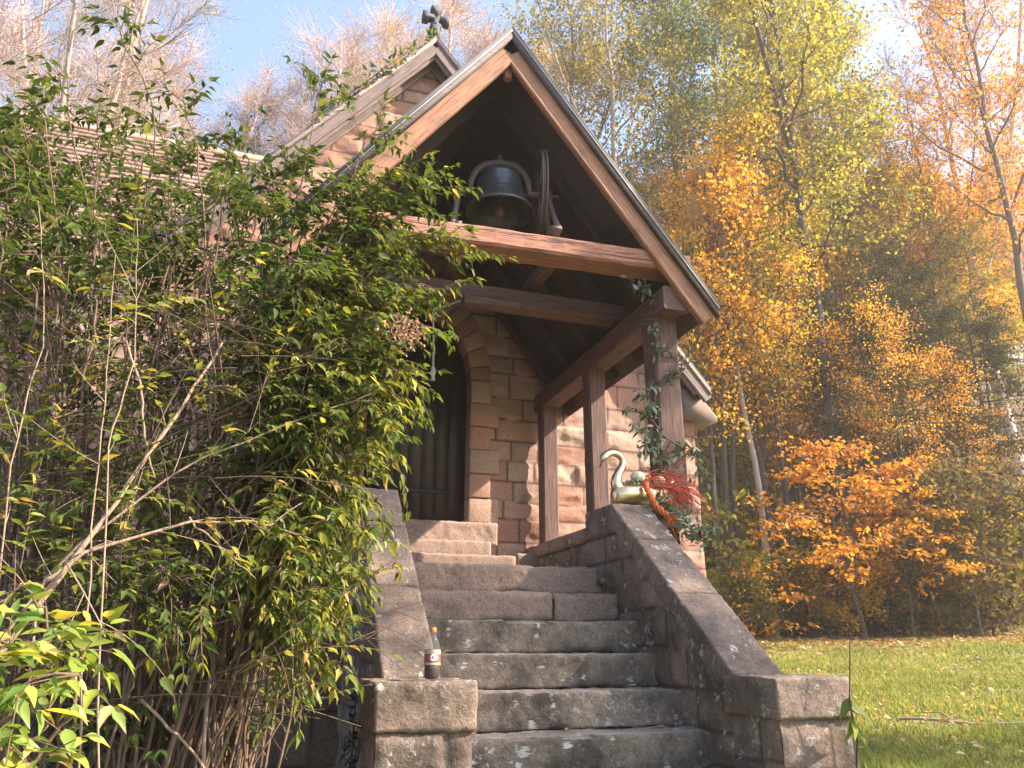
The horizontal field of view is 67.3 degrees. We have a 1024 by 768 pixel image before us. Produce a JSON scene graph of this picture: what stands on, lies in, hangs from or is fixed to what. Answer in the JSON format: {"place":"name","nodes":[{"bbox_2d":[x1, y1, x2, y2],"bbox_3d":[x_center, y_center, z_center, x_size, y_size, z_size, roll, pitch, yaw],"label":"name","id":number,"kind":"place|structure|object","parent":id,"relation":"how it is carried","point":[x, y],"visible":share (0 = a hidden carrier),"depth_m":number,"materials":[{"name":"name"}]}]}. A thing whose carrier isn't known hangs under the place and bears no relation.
{"place":"outdoors","nodes":[
{"label":"outdoors","id":0,"kind":"place"},
{"bbox_2d":[0,0,1023,386],"label":"sky","id":1,"kind":"structure","parent":0,"point":[246,37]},
{"bbox_2d":[10,365,1023,767],"bbox_3d":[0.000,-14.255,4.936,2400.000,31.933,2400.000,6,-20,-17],"label":"ground","id":2,"kind":"structure","parent":0,"point":[878,621],"depth_m":24.11,"materials":[{"name":"green plant"}]},
{"bbox_2d":[0,580,160,767],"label":"yellowing shrub","id":3,"kind":"object","parent":2,"relation":"on","point":[14,699],"visible":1,"depth_m":1.83,"materials":[{"name":"green plant"}]},
{"bbox_2d":[0,0,225,134],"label":"bare tree","id":4,"kind":"object","parent":2,"relation":"on","point":[77,68],"visible":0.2,"depth_m":35.80,"materials":[{"name":"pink plant"}]},
{"bbox_2d":[0,0,232,139],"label":"bare tree","id":5,"kind":"object","parent":2,"relation":"on","point":[21,26],"visible":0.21,"depth_m":29.70,"materials":[{"name":"brown plant"}]},
{"bbox_2d":[33,677,200,767],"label":"seedling shrub","id":6,"kind":"object","parent":2,"relation":"on","point":[109,725],"visible":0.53,"depth_m":2.71,"materials":[{"name":"green plant"}]},
{"bbox_2d":[0,0,253,143],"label":"bare tree","id":7,"kind":"object","parent":2,"relation":"on","point":[115,93],"visible":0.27,"depth_m":25.91,"materials":[{"name":"brown plant"}]},
{"bbox_2d":[0,357,345,767],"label":"leafy shrub","id":8,"kind":"object","parent":2,"relation":"on","point":[131,594],"visible":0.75,"depth_m":2.77,"materials":[{"name":"green plant"}]},
{"bbox_2d":[0,201,392,767],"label":"pale branched shrub","id":9,"kind":"object","parent":2,"relation":"on","point":[57,578],"visible":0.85,"depth_m":2.62,"materials":[{"name":"beige plant"}]},
{"bbox_2d":[82,21,318,155],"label":"bare tree","id":10,"kind":"object","parent":2,"relation":"on","point":[250,96],"visible":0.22,"depth_m":36.77,"materials":[{"name":"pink plant"}]},
{"bbox_2d":[0,102,452,767],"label":"twiggy shrub","id":11,"kind":"object","parent":2,"relation":"on","point":[118,364],"visible":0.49,"depth_m":3.01,"materials":[{"name":"green plant"}]},
{"bbox_2d":[0,0,462,767],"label":"tall leafy shrub","id":12,"kind":"object","parent":2,"relation":"on","point":[32,156],"visible":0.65,"depth_m":3.63,"materials":[{"name":"green plant"}]},
{"bbox_2d":[172,647,297,767],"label":"seedling shrub","id":13,"kind":"object","parent":2,"relation":"on","point":[250,724],"visible":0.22,"depth_m":3.14,"materials":[{"name":"green plant"}]},
{"bbox_2d":[207,37,362,155],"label":"bare tree","id":14,"kind":"object","parent":2,"relation":"on","point":[254,149],"visible":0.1,"depth_m":37.74,"materials":[{"name":"brown plant"}]},
{"bbox_2d":[168,333,423,767],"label":"drooping shrub","id":15,"kind":"object","parent":2,"relation":"on","point":[337,516],"visible":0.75,"depth_m":2.86,"materials":[{"name":"green plant"}]},
{"bbox_2d":[75,148,518,767],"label":"arching shrub","id":16,"kind":"object","parent":2,"relation":"on","point":[397,314],"visible":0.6,"depth_m":3.23,"materials":[{"name":"green plant"}]},
{"bbox_2d":[266,21,413,144],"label":"bare tree","id":17,"kind":"object","parent":2,"relation":"on","point":[325,91],"visible":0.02,"depth_m":41.84,"materials":[{"name":"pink plant"}]},
{"bbox_2d":[244,0,473,155],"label":"bare tree","id":18,"kind":"object","parent":2,"relation":"on","point":[352,49],"visible":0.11,"depth_m":32.29,"materials":[{"name":"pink plant"}]},
{"bbox_2d":[0,5,717,709],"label":"chapel","id":19,"kind":"structure","parent":2,"relation":"on","point":[472,463],"depth_m":9.54,"materials":[{"name":"stone"}]},
{"bbox_2d":[311,28,437,124],"bbox_3d":[-1.766,-4.100,10.131,1.579,1.976,0.407,6,-20,-17],"label":"climbing ivy","id":20,"kind":"object","parent":19,"relation":"attached to","point":[393,55],"visible":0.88,"depth_m":10.11,"materials":[{"name":"green plant"}]},
{"bbox_2d":[363,316,465,521],"bbox_3d":[-1.158,0.380,9.334,1.240,2.650,0.140,6,-20,-17],"label":"door","id":21,"kind":"structure","parent":19,"relation":"in","point":[435,486],"depth_m":9.29,"materials":[{"name":"brown wood"}]},
{"bbox_2d":[340,0,549,75],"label":"bare tree","id":22,"kind":"object","parent":2,"relation":"on","point":[383,40],"visible":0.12,"depth_m":40.19,"materials":[{"name":"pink plant"}]},
{"bbox_2d":[354,0,552,82],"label":"bare tree","id":23,"kind":"object","parent":2,"relation":"on","point":[448,6],"visible":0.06,"depth_m":35.53,"materials":[{"name":"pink plant"}]},
{"bbox_2d":[251,25,719,767],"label":"bell porch","id":24,"kind":"object","parent":2,"relation":"on","point":[569,309],"visible":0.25,"depth_m":7.24,"materials":[{"name":"wood"}]},
{"bbox_2d":[449,149,562,236],"bbox_3d":[-0.071,-1.710,7.196,1.034,1.025,0.855,2,-19,-5],"label":"bell","id":25,"kind":"object","parent":24,"relation":"hanging from","point":[502,202],"visible":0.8,"depth_m":7.20,"materials":[{"name":"metal"}]},
{"bbox_2d":[620,275,713,501],"bbox_3d":[1.278,0.030,6.631,0.896,1.962,0.294,12,-22,-30],"label":"leaf garland","id":26,"kind":"object","parent":24,"relation":"attached to","point":[652,440],"visible":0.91,"depth_m":6.50},
{"bbox_2d":[527,14,630,124],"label":"tall tree","id":27,"kind":"object","parent":2,"relation":"on","point":[564,66],"visible":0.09,"depth_m":44.40,"materials":[{"name":"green plant"}]},
{"bbox_2d":[501,0,686,215],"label":"tall tree","id":28,"kind":"object","parent":2,"relation":"on","point":[584,80],"visible":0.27,"depth_m":41.12,"materials":[{"name":"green plant"}]},
{"bbox_2d":[334,487,855,767],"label":"stone stairs","id":29,"kind":"structure","parent":2,"relation":"on","point":[636,622],"depth_m":4.57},
{"bbox_2d":[339,673,360,767],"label":"climbing ivy","id":30,"kind":"object","parent":29,"relation":"attached to","point":[345,747],"visible":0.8,"depth_m":4.16,"materials":[{"name":"green plant"}]},
{"bbox_2d":[424,628,440,678],"bbox_3d":[-0.365,1.235,3.527,0.076,0.226,0.077,6,-20,-17],"label":"soda bottle","id":31,"kind":"object","parent":29,"relation":"on","point":[431,665],"visible":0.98,"depth_m":3.49,"materials":[{"name":"brown plastic"}]},
{"bbox_2d":[599,450,675,508],"bbox_3d":[1.034,0.784,6.260,0.804,0.439,0.260,10,-21,-27],"label":"swan planter","id":32,"kind":"object","parent":29,"relation":"on","point":[621,493],"visible":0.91,"depth_m":6.09,"materials":[{"name":"metal"}]},
{"bbox_2d":[642,481,678,527],"bbox_3d":[1.143,0.925,5.955,0.293,0.392,0.106,-11,-22,30],"label":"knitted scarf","id":33,"kind":"object","parent":32,"relation":"hanging from","point":[652,500],"visible":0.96,"depth_m":5.95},
{"bbox_2d":[640,457,721,548],"bbox_3d":[1.328,1.032,6.339,0.844,0.860,0.640,6,-20,-17],"label":"red raffia","id":34,"kind":"object","parent":32,"relation":"attached to","point":[668,483],"visible":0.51,"depth_m":6.26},
{"bbox_2d":[643,486,722,553],"bbox_3d":[1.270,1.035,5.846,0.312,0.582,0.679,16,-25,-39],"label":"leaf garland","id":35,"kind":"object","parent":29,"relation":"on","point":[711,532],"visible":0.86,"depth_m":5.74},
{"bbox_2d":[493,0,712,230],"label":"tall tree","id":36,"kind":"object","parent":2,"relation":"on","point":[612,83],"visible":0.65,"depth_m":35.95,"materials":[{"name":"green plant"}]},
{"bbox_2d":[617,152,683,228],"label":"maple tree","id":37,"kind":"object","parent":2,"relation":"on","point":[647,180],"visible":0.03,"depth_m":37.01,"materials":[{"name":"orange plant"}]},
{"bbox_2d":[587,0,762,263],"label":"tall tree","id":38,"kind":"object","parent":2,"relation":"on","point":[674,25],"visible":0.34,"depth_m":39.61,"materials":[{"name":"green plant"}]},
{"bbox_2d":[672,222,754,458],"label":"slender tree","id":39,"kind":"object","parent":2,"relation":"on","point":[696,237],"visible":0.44,"depth_m":25.84,"materials":[{"name":"orange plant"}]},
{"bbox_2d":[673,224,771,600],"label":"slender tree","id":40,"kind":"object","parent":2,"relation":"on","point":[713,476],"visible":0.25,"depth_m":25.90,"materials":[{"name":"orange plant"}]},
{"bbox_2d":[643,0,811,504],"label":"tall tree","id":41,"kind":"object","parent":2,"relation":"on","point":[714,52],"visible":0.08,"depth_m":44.45,"materials":[{"name":"yellow plant"}]},
{"bbox_2d":[666,190,793,630],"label":"slender tree","id":42,"kind":"object","parent":2,"relation":"on","point":[732,482],"visible":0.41,"depth_m":26.50,"materials":[{"name":"orange plant"}]},
{"bbox_2d":[666,137,794,618],"bbox_3d":[7.078,-0.700,25.916,4.960,17.773,4.909,-13,-23,33],"label":"slender tree","id":43,"kind":"object","parent":2,"relation":"on","point":[713,247],"visible":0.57,"depth_m":26.58,"materials":[{"name":"orange plant"}]},
{"bbox_2d":[664,220,797,526],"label":"airy tree","id":44,"kind":"object","parent":2,"relation":"on","point":[733,357],"visible":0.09,"depth_m":27.11,"materials":[{"name":"yellow plant"}]},
{"bbox_2d":[642,159,819,537],"bbox_3d":[7.784,-0.484,31.388,8.529,19.010,8.736,17,-25,-40],"label":"airy tree","id":45,"kind":"object","parent":2,"relation":"on","point":[672,212],"visible":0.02,"depth_m":32.46,"materials":[{"name":"yellow plant"}]},
{"bbox_2d":[665,140,806,638],"bbox_3d":[7.581,-0.343,26.776,4.926,17.651,4.875,1,-19,-2],"label":"slender tree","id":46,"kind":"object","parent":2,"relation":"on","point":[758,484],"visible":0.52,"depth_m":27.48,"materials":[{"name":"orange plant"}]},
{"bbox_2d":[666,152,808,637],"bbox_3d":[7.850,-0.265,27.249,4.942,17.707,4.891,11,-22,-29],"label":"slender tree","id":47,"kind":"object","parent":2,"relation":"on","point":[760,460],"visible":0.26,"depth_m":27.11,"materials":[{"name":"yellow plant"}]},
{"bbox_2d":[644,84,832,629],"bbox_3d":[8.810,-1.552,29.418,7.381,20.863,8.923,11,-22,-28],"label":"airy tree","id":48,"kind":"object","parent":2,"relation":"on","point":[746,465],"visible":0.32,"depth_m":29.60,"materials":[{"name":"yellow plant"}]},
{"bbox_2d":[697,390,784,561],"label":"understory tree","id":49,"kind":"object","parent":2,"relation":"on","point":[721,511],"visible":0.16,"depth_m":26.89,"materials":[{"name":"green plant"}]},
{"bbox_2d":[671,220,813,602],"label":"slender tree","id":50,"kind":"object","parent":2,"relation":"on","point":[707,436],"visible":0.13,"depth_m":26.25,"materials":[{"name":"orange plant"}]},
{"bbox_2d":[703,527,782,628],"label":"undergrowth bush","id":51,"kind":"object","parent":2,"relation":"on","point":[711,550],"visible":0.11,"depth_m":25.68,"materials":[{"name":"green plant"}]},
{"bbox_2d":[706,543,789,633],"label":"lawn edge bush","id":52,"kind":"object","parent":2,"relation":"on","point":[726,581],"visible":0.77,"depth_m":22.55,"materials":[{"name":"green plant"}]},
{"bbox_2d":[714,294,796,525],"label":"slender tree","id":53,"kind":"object","parent":2,"relation":"on","point":[767,404],"visible":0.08,"depth_m":29.26,"materials":[{"name":"orange plant"}]},
{"bbox_2d":[713,545,803,636],"bbox_3d":[7.891,6.481,23.806,3.270,2.833,2.797,-17,-25,40],"label":"lawn edge bush","id":54,"kind":"object","parent":2,"relation":"on","point":[763,559],"visible":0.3,"depth_m":23.27,"materials":[{"name":"green plant"}]},
{"bbox_2d":[691,230,832,474],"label":"airy tree","id":55,"kind":"object","parent":2,"relation":"on","point":[798,272],"visible":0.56,"depth_m":26.62,"materials":[{"name":"orange plant"}]},
{"bbox_2d":[708,376,828,512],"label":"understory tree","id":56,"kind":"object","parent":2,"relation":"on","point":[792,426],"visible":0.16,"depth_m":30.56,"materials":[{"name":"green plant"}]},
{"bbox_2d":[724,261,813,616],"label":"slender tree","id":57,"kind":"object","parent":2,"relation":"on","point":[778,495],"visible":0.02,"depth_m":29.72,"materials":[{"name":"orange plant"}]},
{"bbox_2d":[719,201,827,637],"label":"slender tree","id":58,"kind":"object","parent":2,"relation":"on","point":[761,279],"visible":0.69,"depth_m":26.23,"materials":[{"name":"orange plant"}]},
{"bbox_2d":[719,224,851,582],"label":"airy tree","id":59,"kind":"object","parent":2,"relation":"on","point":[821,280],"visible":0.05,"depth_m":31.15,"materials":[{"name":"orange plant"}]},
{"bbox_2d":[723,516,849,635],"bbox_3d":[9.309,6.449,25.905,4.681,3.866,4.200,-9,-21,23],"label":"undergrowth bush","id":60,"kind":"object","parent":2,"relation":"on","point":[796,540],"visible":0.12,"depth_m":25.64,"materials":[{"name":"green plant"}]},
{"bbox_2d":[735,211,846,630],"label":"slender tree","id":61,"kind":"object","parent":2,"relation":"on","point":[792,495],"visible":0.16,"depth_m":27.88,"materials":[{"name":"orange plant"}]},
{"bbox_2d":[706,0,878,528],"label":"tall tree","id":62,"kind":"object","parent":2,"relation":"on","point":[750,33],"visible":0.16,"depth_m":36.49,"materials":[{"name":"yellow plant"}]},
{"bbox_2d":[653,0,951,634],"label":"tall tree","id":63,"kind":"object","parent":2,"relation":"on","point":[744,82],"visible":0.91,"depth_m":29.40,"materials":[{"name":"yellow plant"}]},
{"bbox_2d":[763,250,856,532],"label":"slender tree","id":64,"kind":"object","parent":2,"relation":"on","point":[826,493],"visible":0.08,"depth_m":31.97,"materials":[{"name":"orange plant"}]},
{"bbox_2d":[694,0,929,503],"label":"tall tree","id":65,"kind":"object","parent":2,"relation":"on","point":[826,266],"visible":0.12,"depth_m":38.44,"materials":[{"name":"yellow plant"}]},
{"bbox_2d":[765,540,864,638],"bbox_3d":[8.878,6.136,23.108,3.069,3.058,3.095,-18,-26,41],"label":"lawn edge bush","id":66,"kind":"object","parent":2,"relation":"on","point":[793,579],"visible":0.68,"depth_m":22.88,"materials":[{"name":"green plant"}]},
{"bbox_2d":[753,129,892,493],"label":"airy tree","id":67,"kind":"object","parent":2,"relation":"on","point":[825,136],"visible":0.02,"depth_m":40.55,"materials":[{"name":"yellow plant"}]},
{"bbox_2d":[745,223,920,429],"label":"maple tree","id":68,"kind":"object","parent":2,"relation":"on","point":[835,250],"visible":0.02,"depth_m":36.58,"materials":[{"name":"orange plant"}]},
{"bbox_2d":[776,535,894,637],"bbox_3d":[9.504,6.080,22.878,3.131,2.997,3.489,17,-25,-40],"label":"lawn edge bush","id":69,"kind":"object","parent":2,"relation":"on","point":[864,596],"visible":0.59,"depth_m":22.43,"materials":[{"name":"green plant"}]},
{"bbox_2d":[766,69,904,247],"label":"airy tree","id":70,"kind":"object","parent":2,"relation":"on","point":[854,74],"visible":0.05,"depth_m":43.67,"materials":[{"name":"yellow plant"}]},
{"bbox_2d":[721,435,954,639],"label":"young maple","id":71,"kind":"object","parent":2,"relation":"on","point":[808,474],"visible":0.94,"depth_m":21.59,"materials":[{"name":"orange plant"}]},
{"bbox_2d":[787,200,888,537],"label":"slender tree","id":72,"kind":"object","parent":2,"relation":"on","point":[838,271],"visible":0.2,"depth_m":33.86,"materials":[{"name":"yellow plant"}]},
{"bbox_2d":[761,0,919,483],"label":"tall tree","id":73,"kind":"object","parent":2,"relation":"on","point":[858,41],"visible":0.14,"depth_m":45.33,"materials":[{"name":"yellow plant"}]},
{"bbox_2d":[703,385,978,607],"bbox_3d":[11.702,4.182,28.981,9.864,9.128,6.767,-11,-22,30],"label":"understory tree","id":74,"kind":"object","parent":2,"relation":"on","point":[769,448],"visible":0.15,"depth_m":28.85,"materials":[{"name":"orange plant"}]},
{"bbox_2d":[793,327,914,624],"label":"airy tree","id":75,"kind":"object","parent":2,"relation":"on","point":[871,619],"visible":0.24,"depth_m":27.26,"materials":[{"name":"orange plant"}]},
{"bbox_2d":[839,640,874,767],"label":"sapling","id":76,"kind":"object","parent":2,"relation":"on","point":[846,706],"visible":1,"depth_m":3.85,"materials":[{"name":"green plant"}]},
{"bbox_2d":[828,257,902,474],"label":"slender tree","id":77,"kind":"object","parent":2,"relation":"on","point":[863,270],"visible":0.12,"depth_m":33.78,"materials":[{"name":"yellow plant"}]},
{"bbox_2d":[840,234,926,484],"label":"slender tree","id":78,"kind":"object","parent":2,"relation":"on","point":[876,247],"visible":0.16,"depth_m":35.42,"materials":[{"name":"yellow plant"}]},
{"bbox_2d":[807,277,963,631],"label":"airy tree","id":79,"kind":"object","parent":2,"relation":"on","point":[862,313],"visible":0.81,"depth_m":25.86,"materials":[{"name":"orange plant"}]},
{"bbox_2d":[761,265,1014,630],"bbox_3d":[12.535,1.838,26.427,8.564,13.051,7.083,8,-21,-23],"label":"hemlock tree","id":80,"kind":"object","parent":2,"relation":"on","point":[908,381],"visible":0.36,"depth_m":26.57,"materials":[{"name":"green plant"}]},
{"bbox_2d":[754,613,1023,654],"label":"leaf litter","id":81,"kind":"object","parent":2,"relation":"on","point":[846,639],"visible":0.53,"depth_m":20.34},
{"bbox_2d":[803,110,975,452],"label":"airy tree","id":82,"kind":"object","parent":2,"relation":"on","point":[871,176],"visible":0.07,"depth_m":42.98,"materials":[{"name":"yellow plant"}]},
{"bbox_2d":[838,531,946,634],"bbox_3d":[11.361,6.067,23.671,3.376,3.336,3.348,-2,-19,6],"label":"lawn edge bush","id":83,"kind":"object","parent":2,"relation":"on","point":[902,601],"visible":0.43,"depth_m":23.12,"materials":[{"name":"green plant"}]},
{"bbox_2d":[762,635,1023,765],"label":"fallen leaves","id":84,"kind":"object","parent":2,"relation":"on","point":[942,720],"depth_m":7.59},
{"bbox_2d":[846,150,943,455],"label":"slender tree","id":85,"kind":"object","parent":2,"relation":"on","point":[898,220],"visible":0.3,"depth_m":36.91,"materials":[{"name":"yellow plant"}]},
{"bbox_2d":[833,214,982,459],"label":"maple tree","id":86,"kind":"object","parent":2,"relation":"on","point":[843,231],"visible":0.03,"depth_m":36.87,"materials":[{"name":"orange plant"}]},
{"bbox_2d":[814,125,1003,477],"bbox_3d":[18.179,-2.532,33.452,7.514,17.569,6.215,10,-21,-27],"label":"maple tree","id":87,"kind":"object","parent":2,"relation":"on","point":[877,182],"visible":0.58,"depth_m":34.32,"materials":[{"name":"orange plant"}]},
{"bbox_2d":[834,458,992,636],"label":"young maple","id":88,"kind":"object","parent":2,"relation":"on","point":[961,568],"visible":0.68,"depth_m":21.94,"materials":[{"name":"orange plant"}]},
{"bbox_2d":[809,241,1023,532],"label":"hemlock tree","id":89,"kind":"object","parent":2,"relation":"on","point":[894,262],"visible":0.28,"depth_m":30.79,"materials":[{"name":"green plant"}]},
{"bbox_2d":[869,521,977,631],"bbox_3d":[12.925,6.038,24.427,3.559,3.606,4.162,-4,-19,10],"label":"lawn edge bush","id":90,"kind":"object","parent":2,"relation":"on","point":[904,622],"visible":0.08,"depth_m":23.87,"materials":[{"name":"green plant"}]},
{"bbox_2d":[832,0,1023,475],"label":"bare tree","id":91,"kind":"object","parent":2,"relation":"on","point":[1001,159],"visible":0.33,"depth_m":39.42,"materials":[{"name":"orange plant"}]},
{"bbox_2d":[850,46,1023,476],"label":"airy tree","id":92,"kind":"object","parent":2,"relation":"on","point":[913,151],"visible":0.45,"depth_m":36.64,"materials":[{"name":"orange plant"}]},
{"bbox_2d":[850,153,1023,471],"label":"maple tree","id":93,"kind":"object","parent":2,"relation":"on","point":[988,294],"visible":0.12,"depth_m":38.03,"materials":[{"name":"orange plant"}]},
{"bbox_2d":[877,0,1023,322],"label":"tall tree","id":94,"kind":"object","parent":2,"relation":"on","point":[1016,237],"visible":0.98,"depth_m":32.74,"materials":[{"name":"orange plant"}]},
{"bbox_2d":[902,534,1003,634],"bbox_3d":[13.241,6.188,23.451,2.995,2.867,3.338,-7,-20,19],"label":"lawn edge bush","id":95,"kind":"object","parent":2,"relation":"on","point":[958,588],"visible":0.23,"depth_m":22.71,"materials":[{"name":"green plant"}]},
{"bbox_2d":[886,442,1023,636],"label":"twiggy bush","id":96,"kind":"object","parent":2,"relation":"on","point":[977,499],"visible":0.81,"depth_m":21.75,"materials":[{"name":"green plant"}]},
{"bbox_2d":[886,226,1023,467],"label":"maple tree","id":97,"kind":"object","parent":2,"relation":"on","point":[1017,362],"visible":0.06,"depth_m":39.16,"materials":[{"name":"orange plant"}]},
{"bbox_2d":[892,340,1023,619],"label":"airy tree","id":98,"kind":"object","parent":2,"relation":"on","point":[938,354],"visible":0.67,"depth_m":26.72,"materials":[{"name":"orange plant"}]},
{"bbox_2d":[904,287,1023,592],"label":"hemlock tree","id":99,"kind":"object","parent":2,"relation":"on","point":[997,353],"visible":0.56,"depth_m":28.08,"materials":[{"name":"green plant"}]},
{"bbox_2d":[910,497,1023,634],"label":"lawn edge bush","id":100,"kind":"object","parent":2,"relation":"on","point":[1008,601],"visible":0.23,"depth_m":22.54,"materials":[{"name":"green plant"}]},
{"bbox_2d":[912,205,1023,465],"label":"airy tree","id":101,"kind":"object","parent":2,"relation":"on","point":[946,247],"visible":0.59,"depth_m":33.04,"materials":[{"name":"orange plant"}]},
{"bbox_2d":[912,252,1023,451],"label":"background tree","id":102,"kind":"object","parent":2,"relation":"on","point":[1008,319],"depth_m":45.65,"materials":[{"name":"orange plant"}]},
{"bbox_2d":[947,132,1023,337],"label":"background tree","id":103,"kind":"object","parent":2,"relation":"on","point":[1020,231],"visible":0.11,"depth_m":46.13,"materials":[{"name":"orange plant"}]},
{"bbox_2d":[758,619,1023,767],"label":"grass","id":104,"kind":"structure","parent":0,"point":[888,757],"depth_m":8.61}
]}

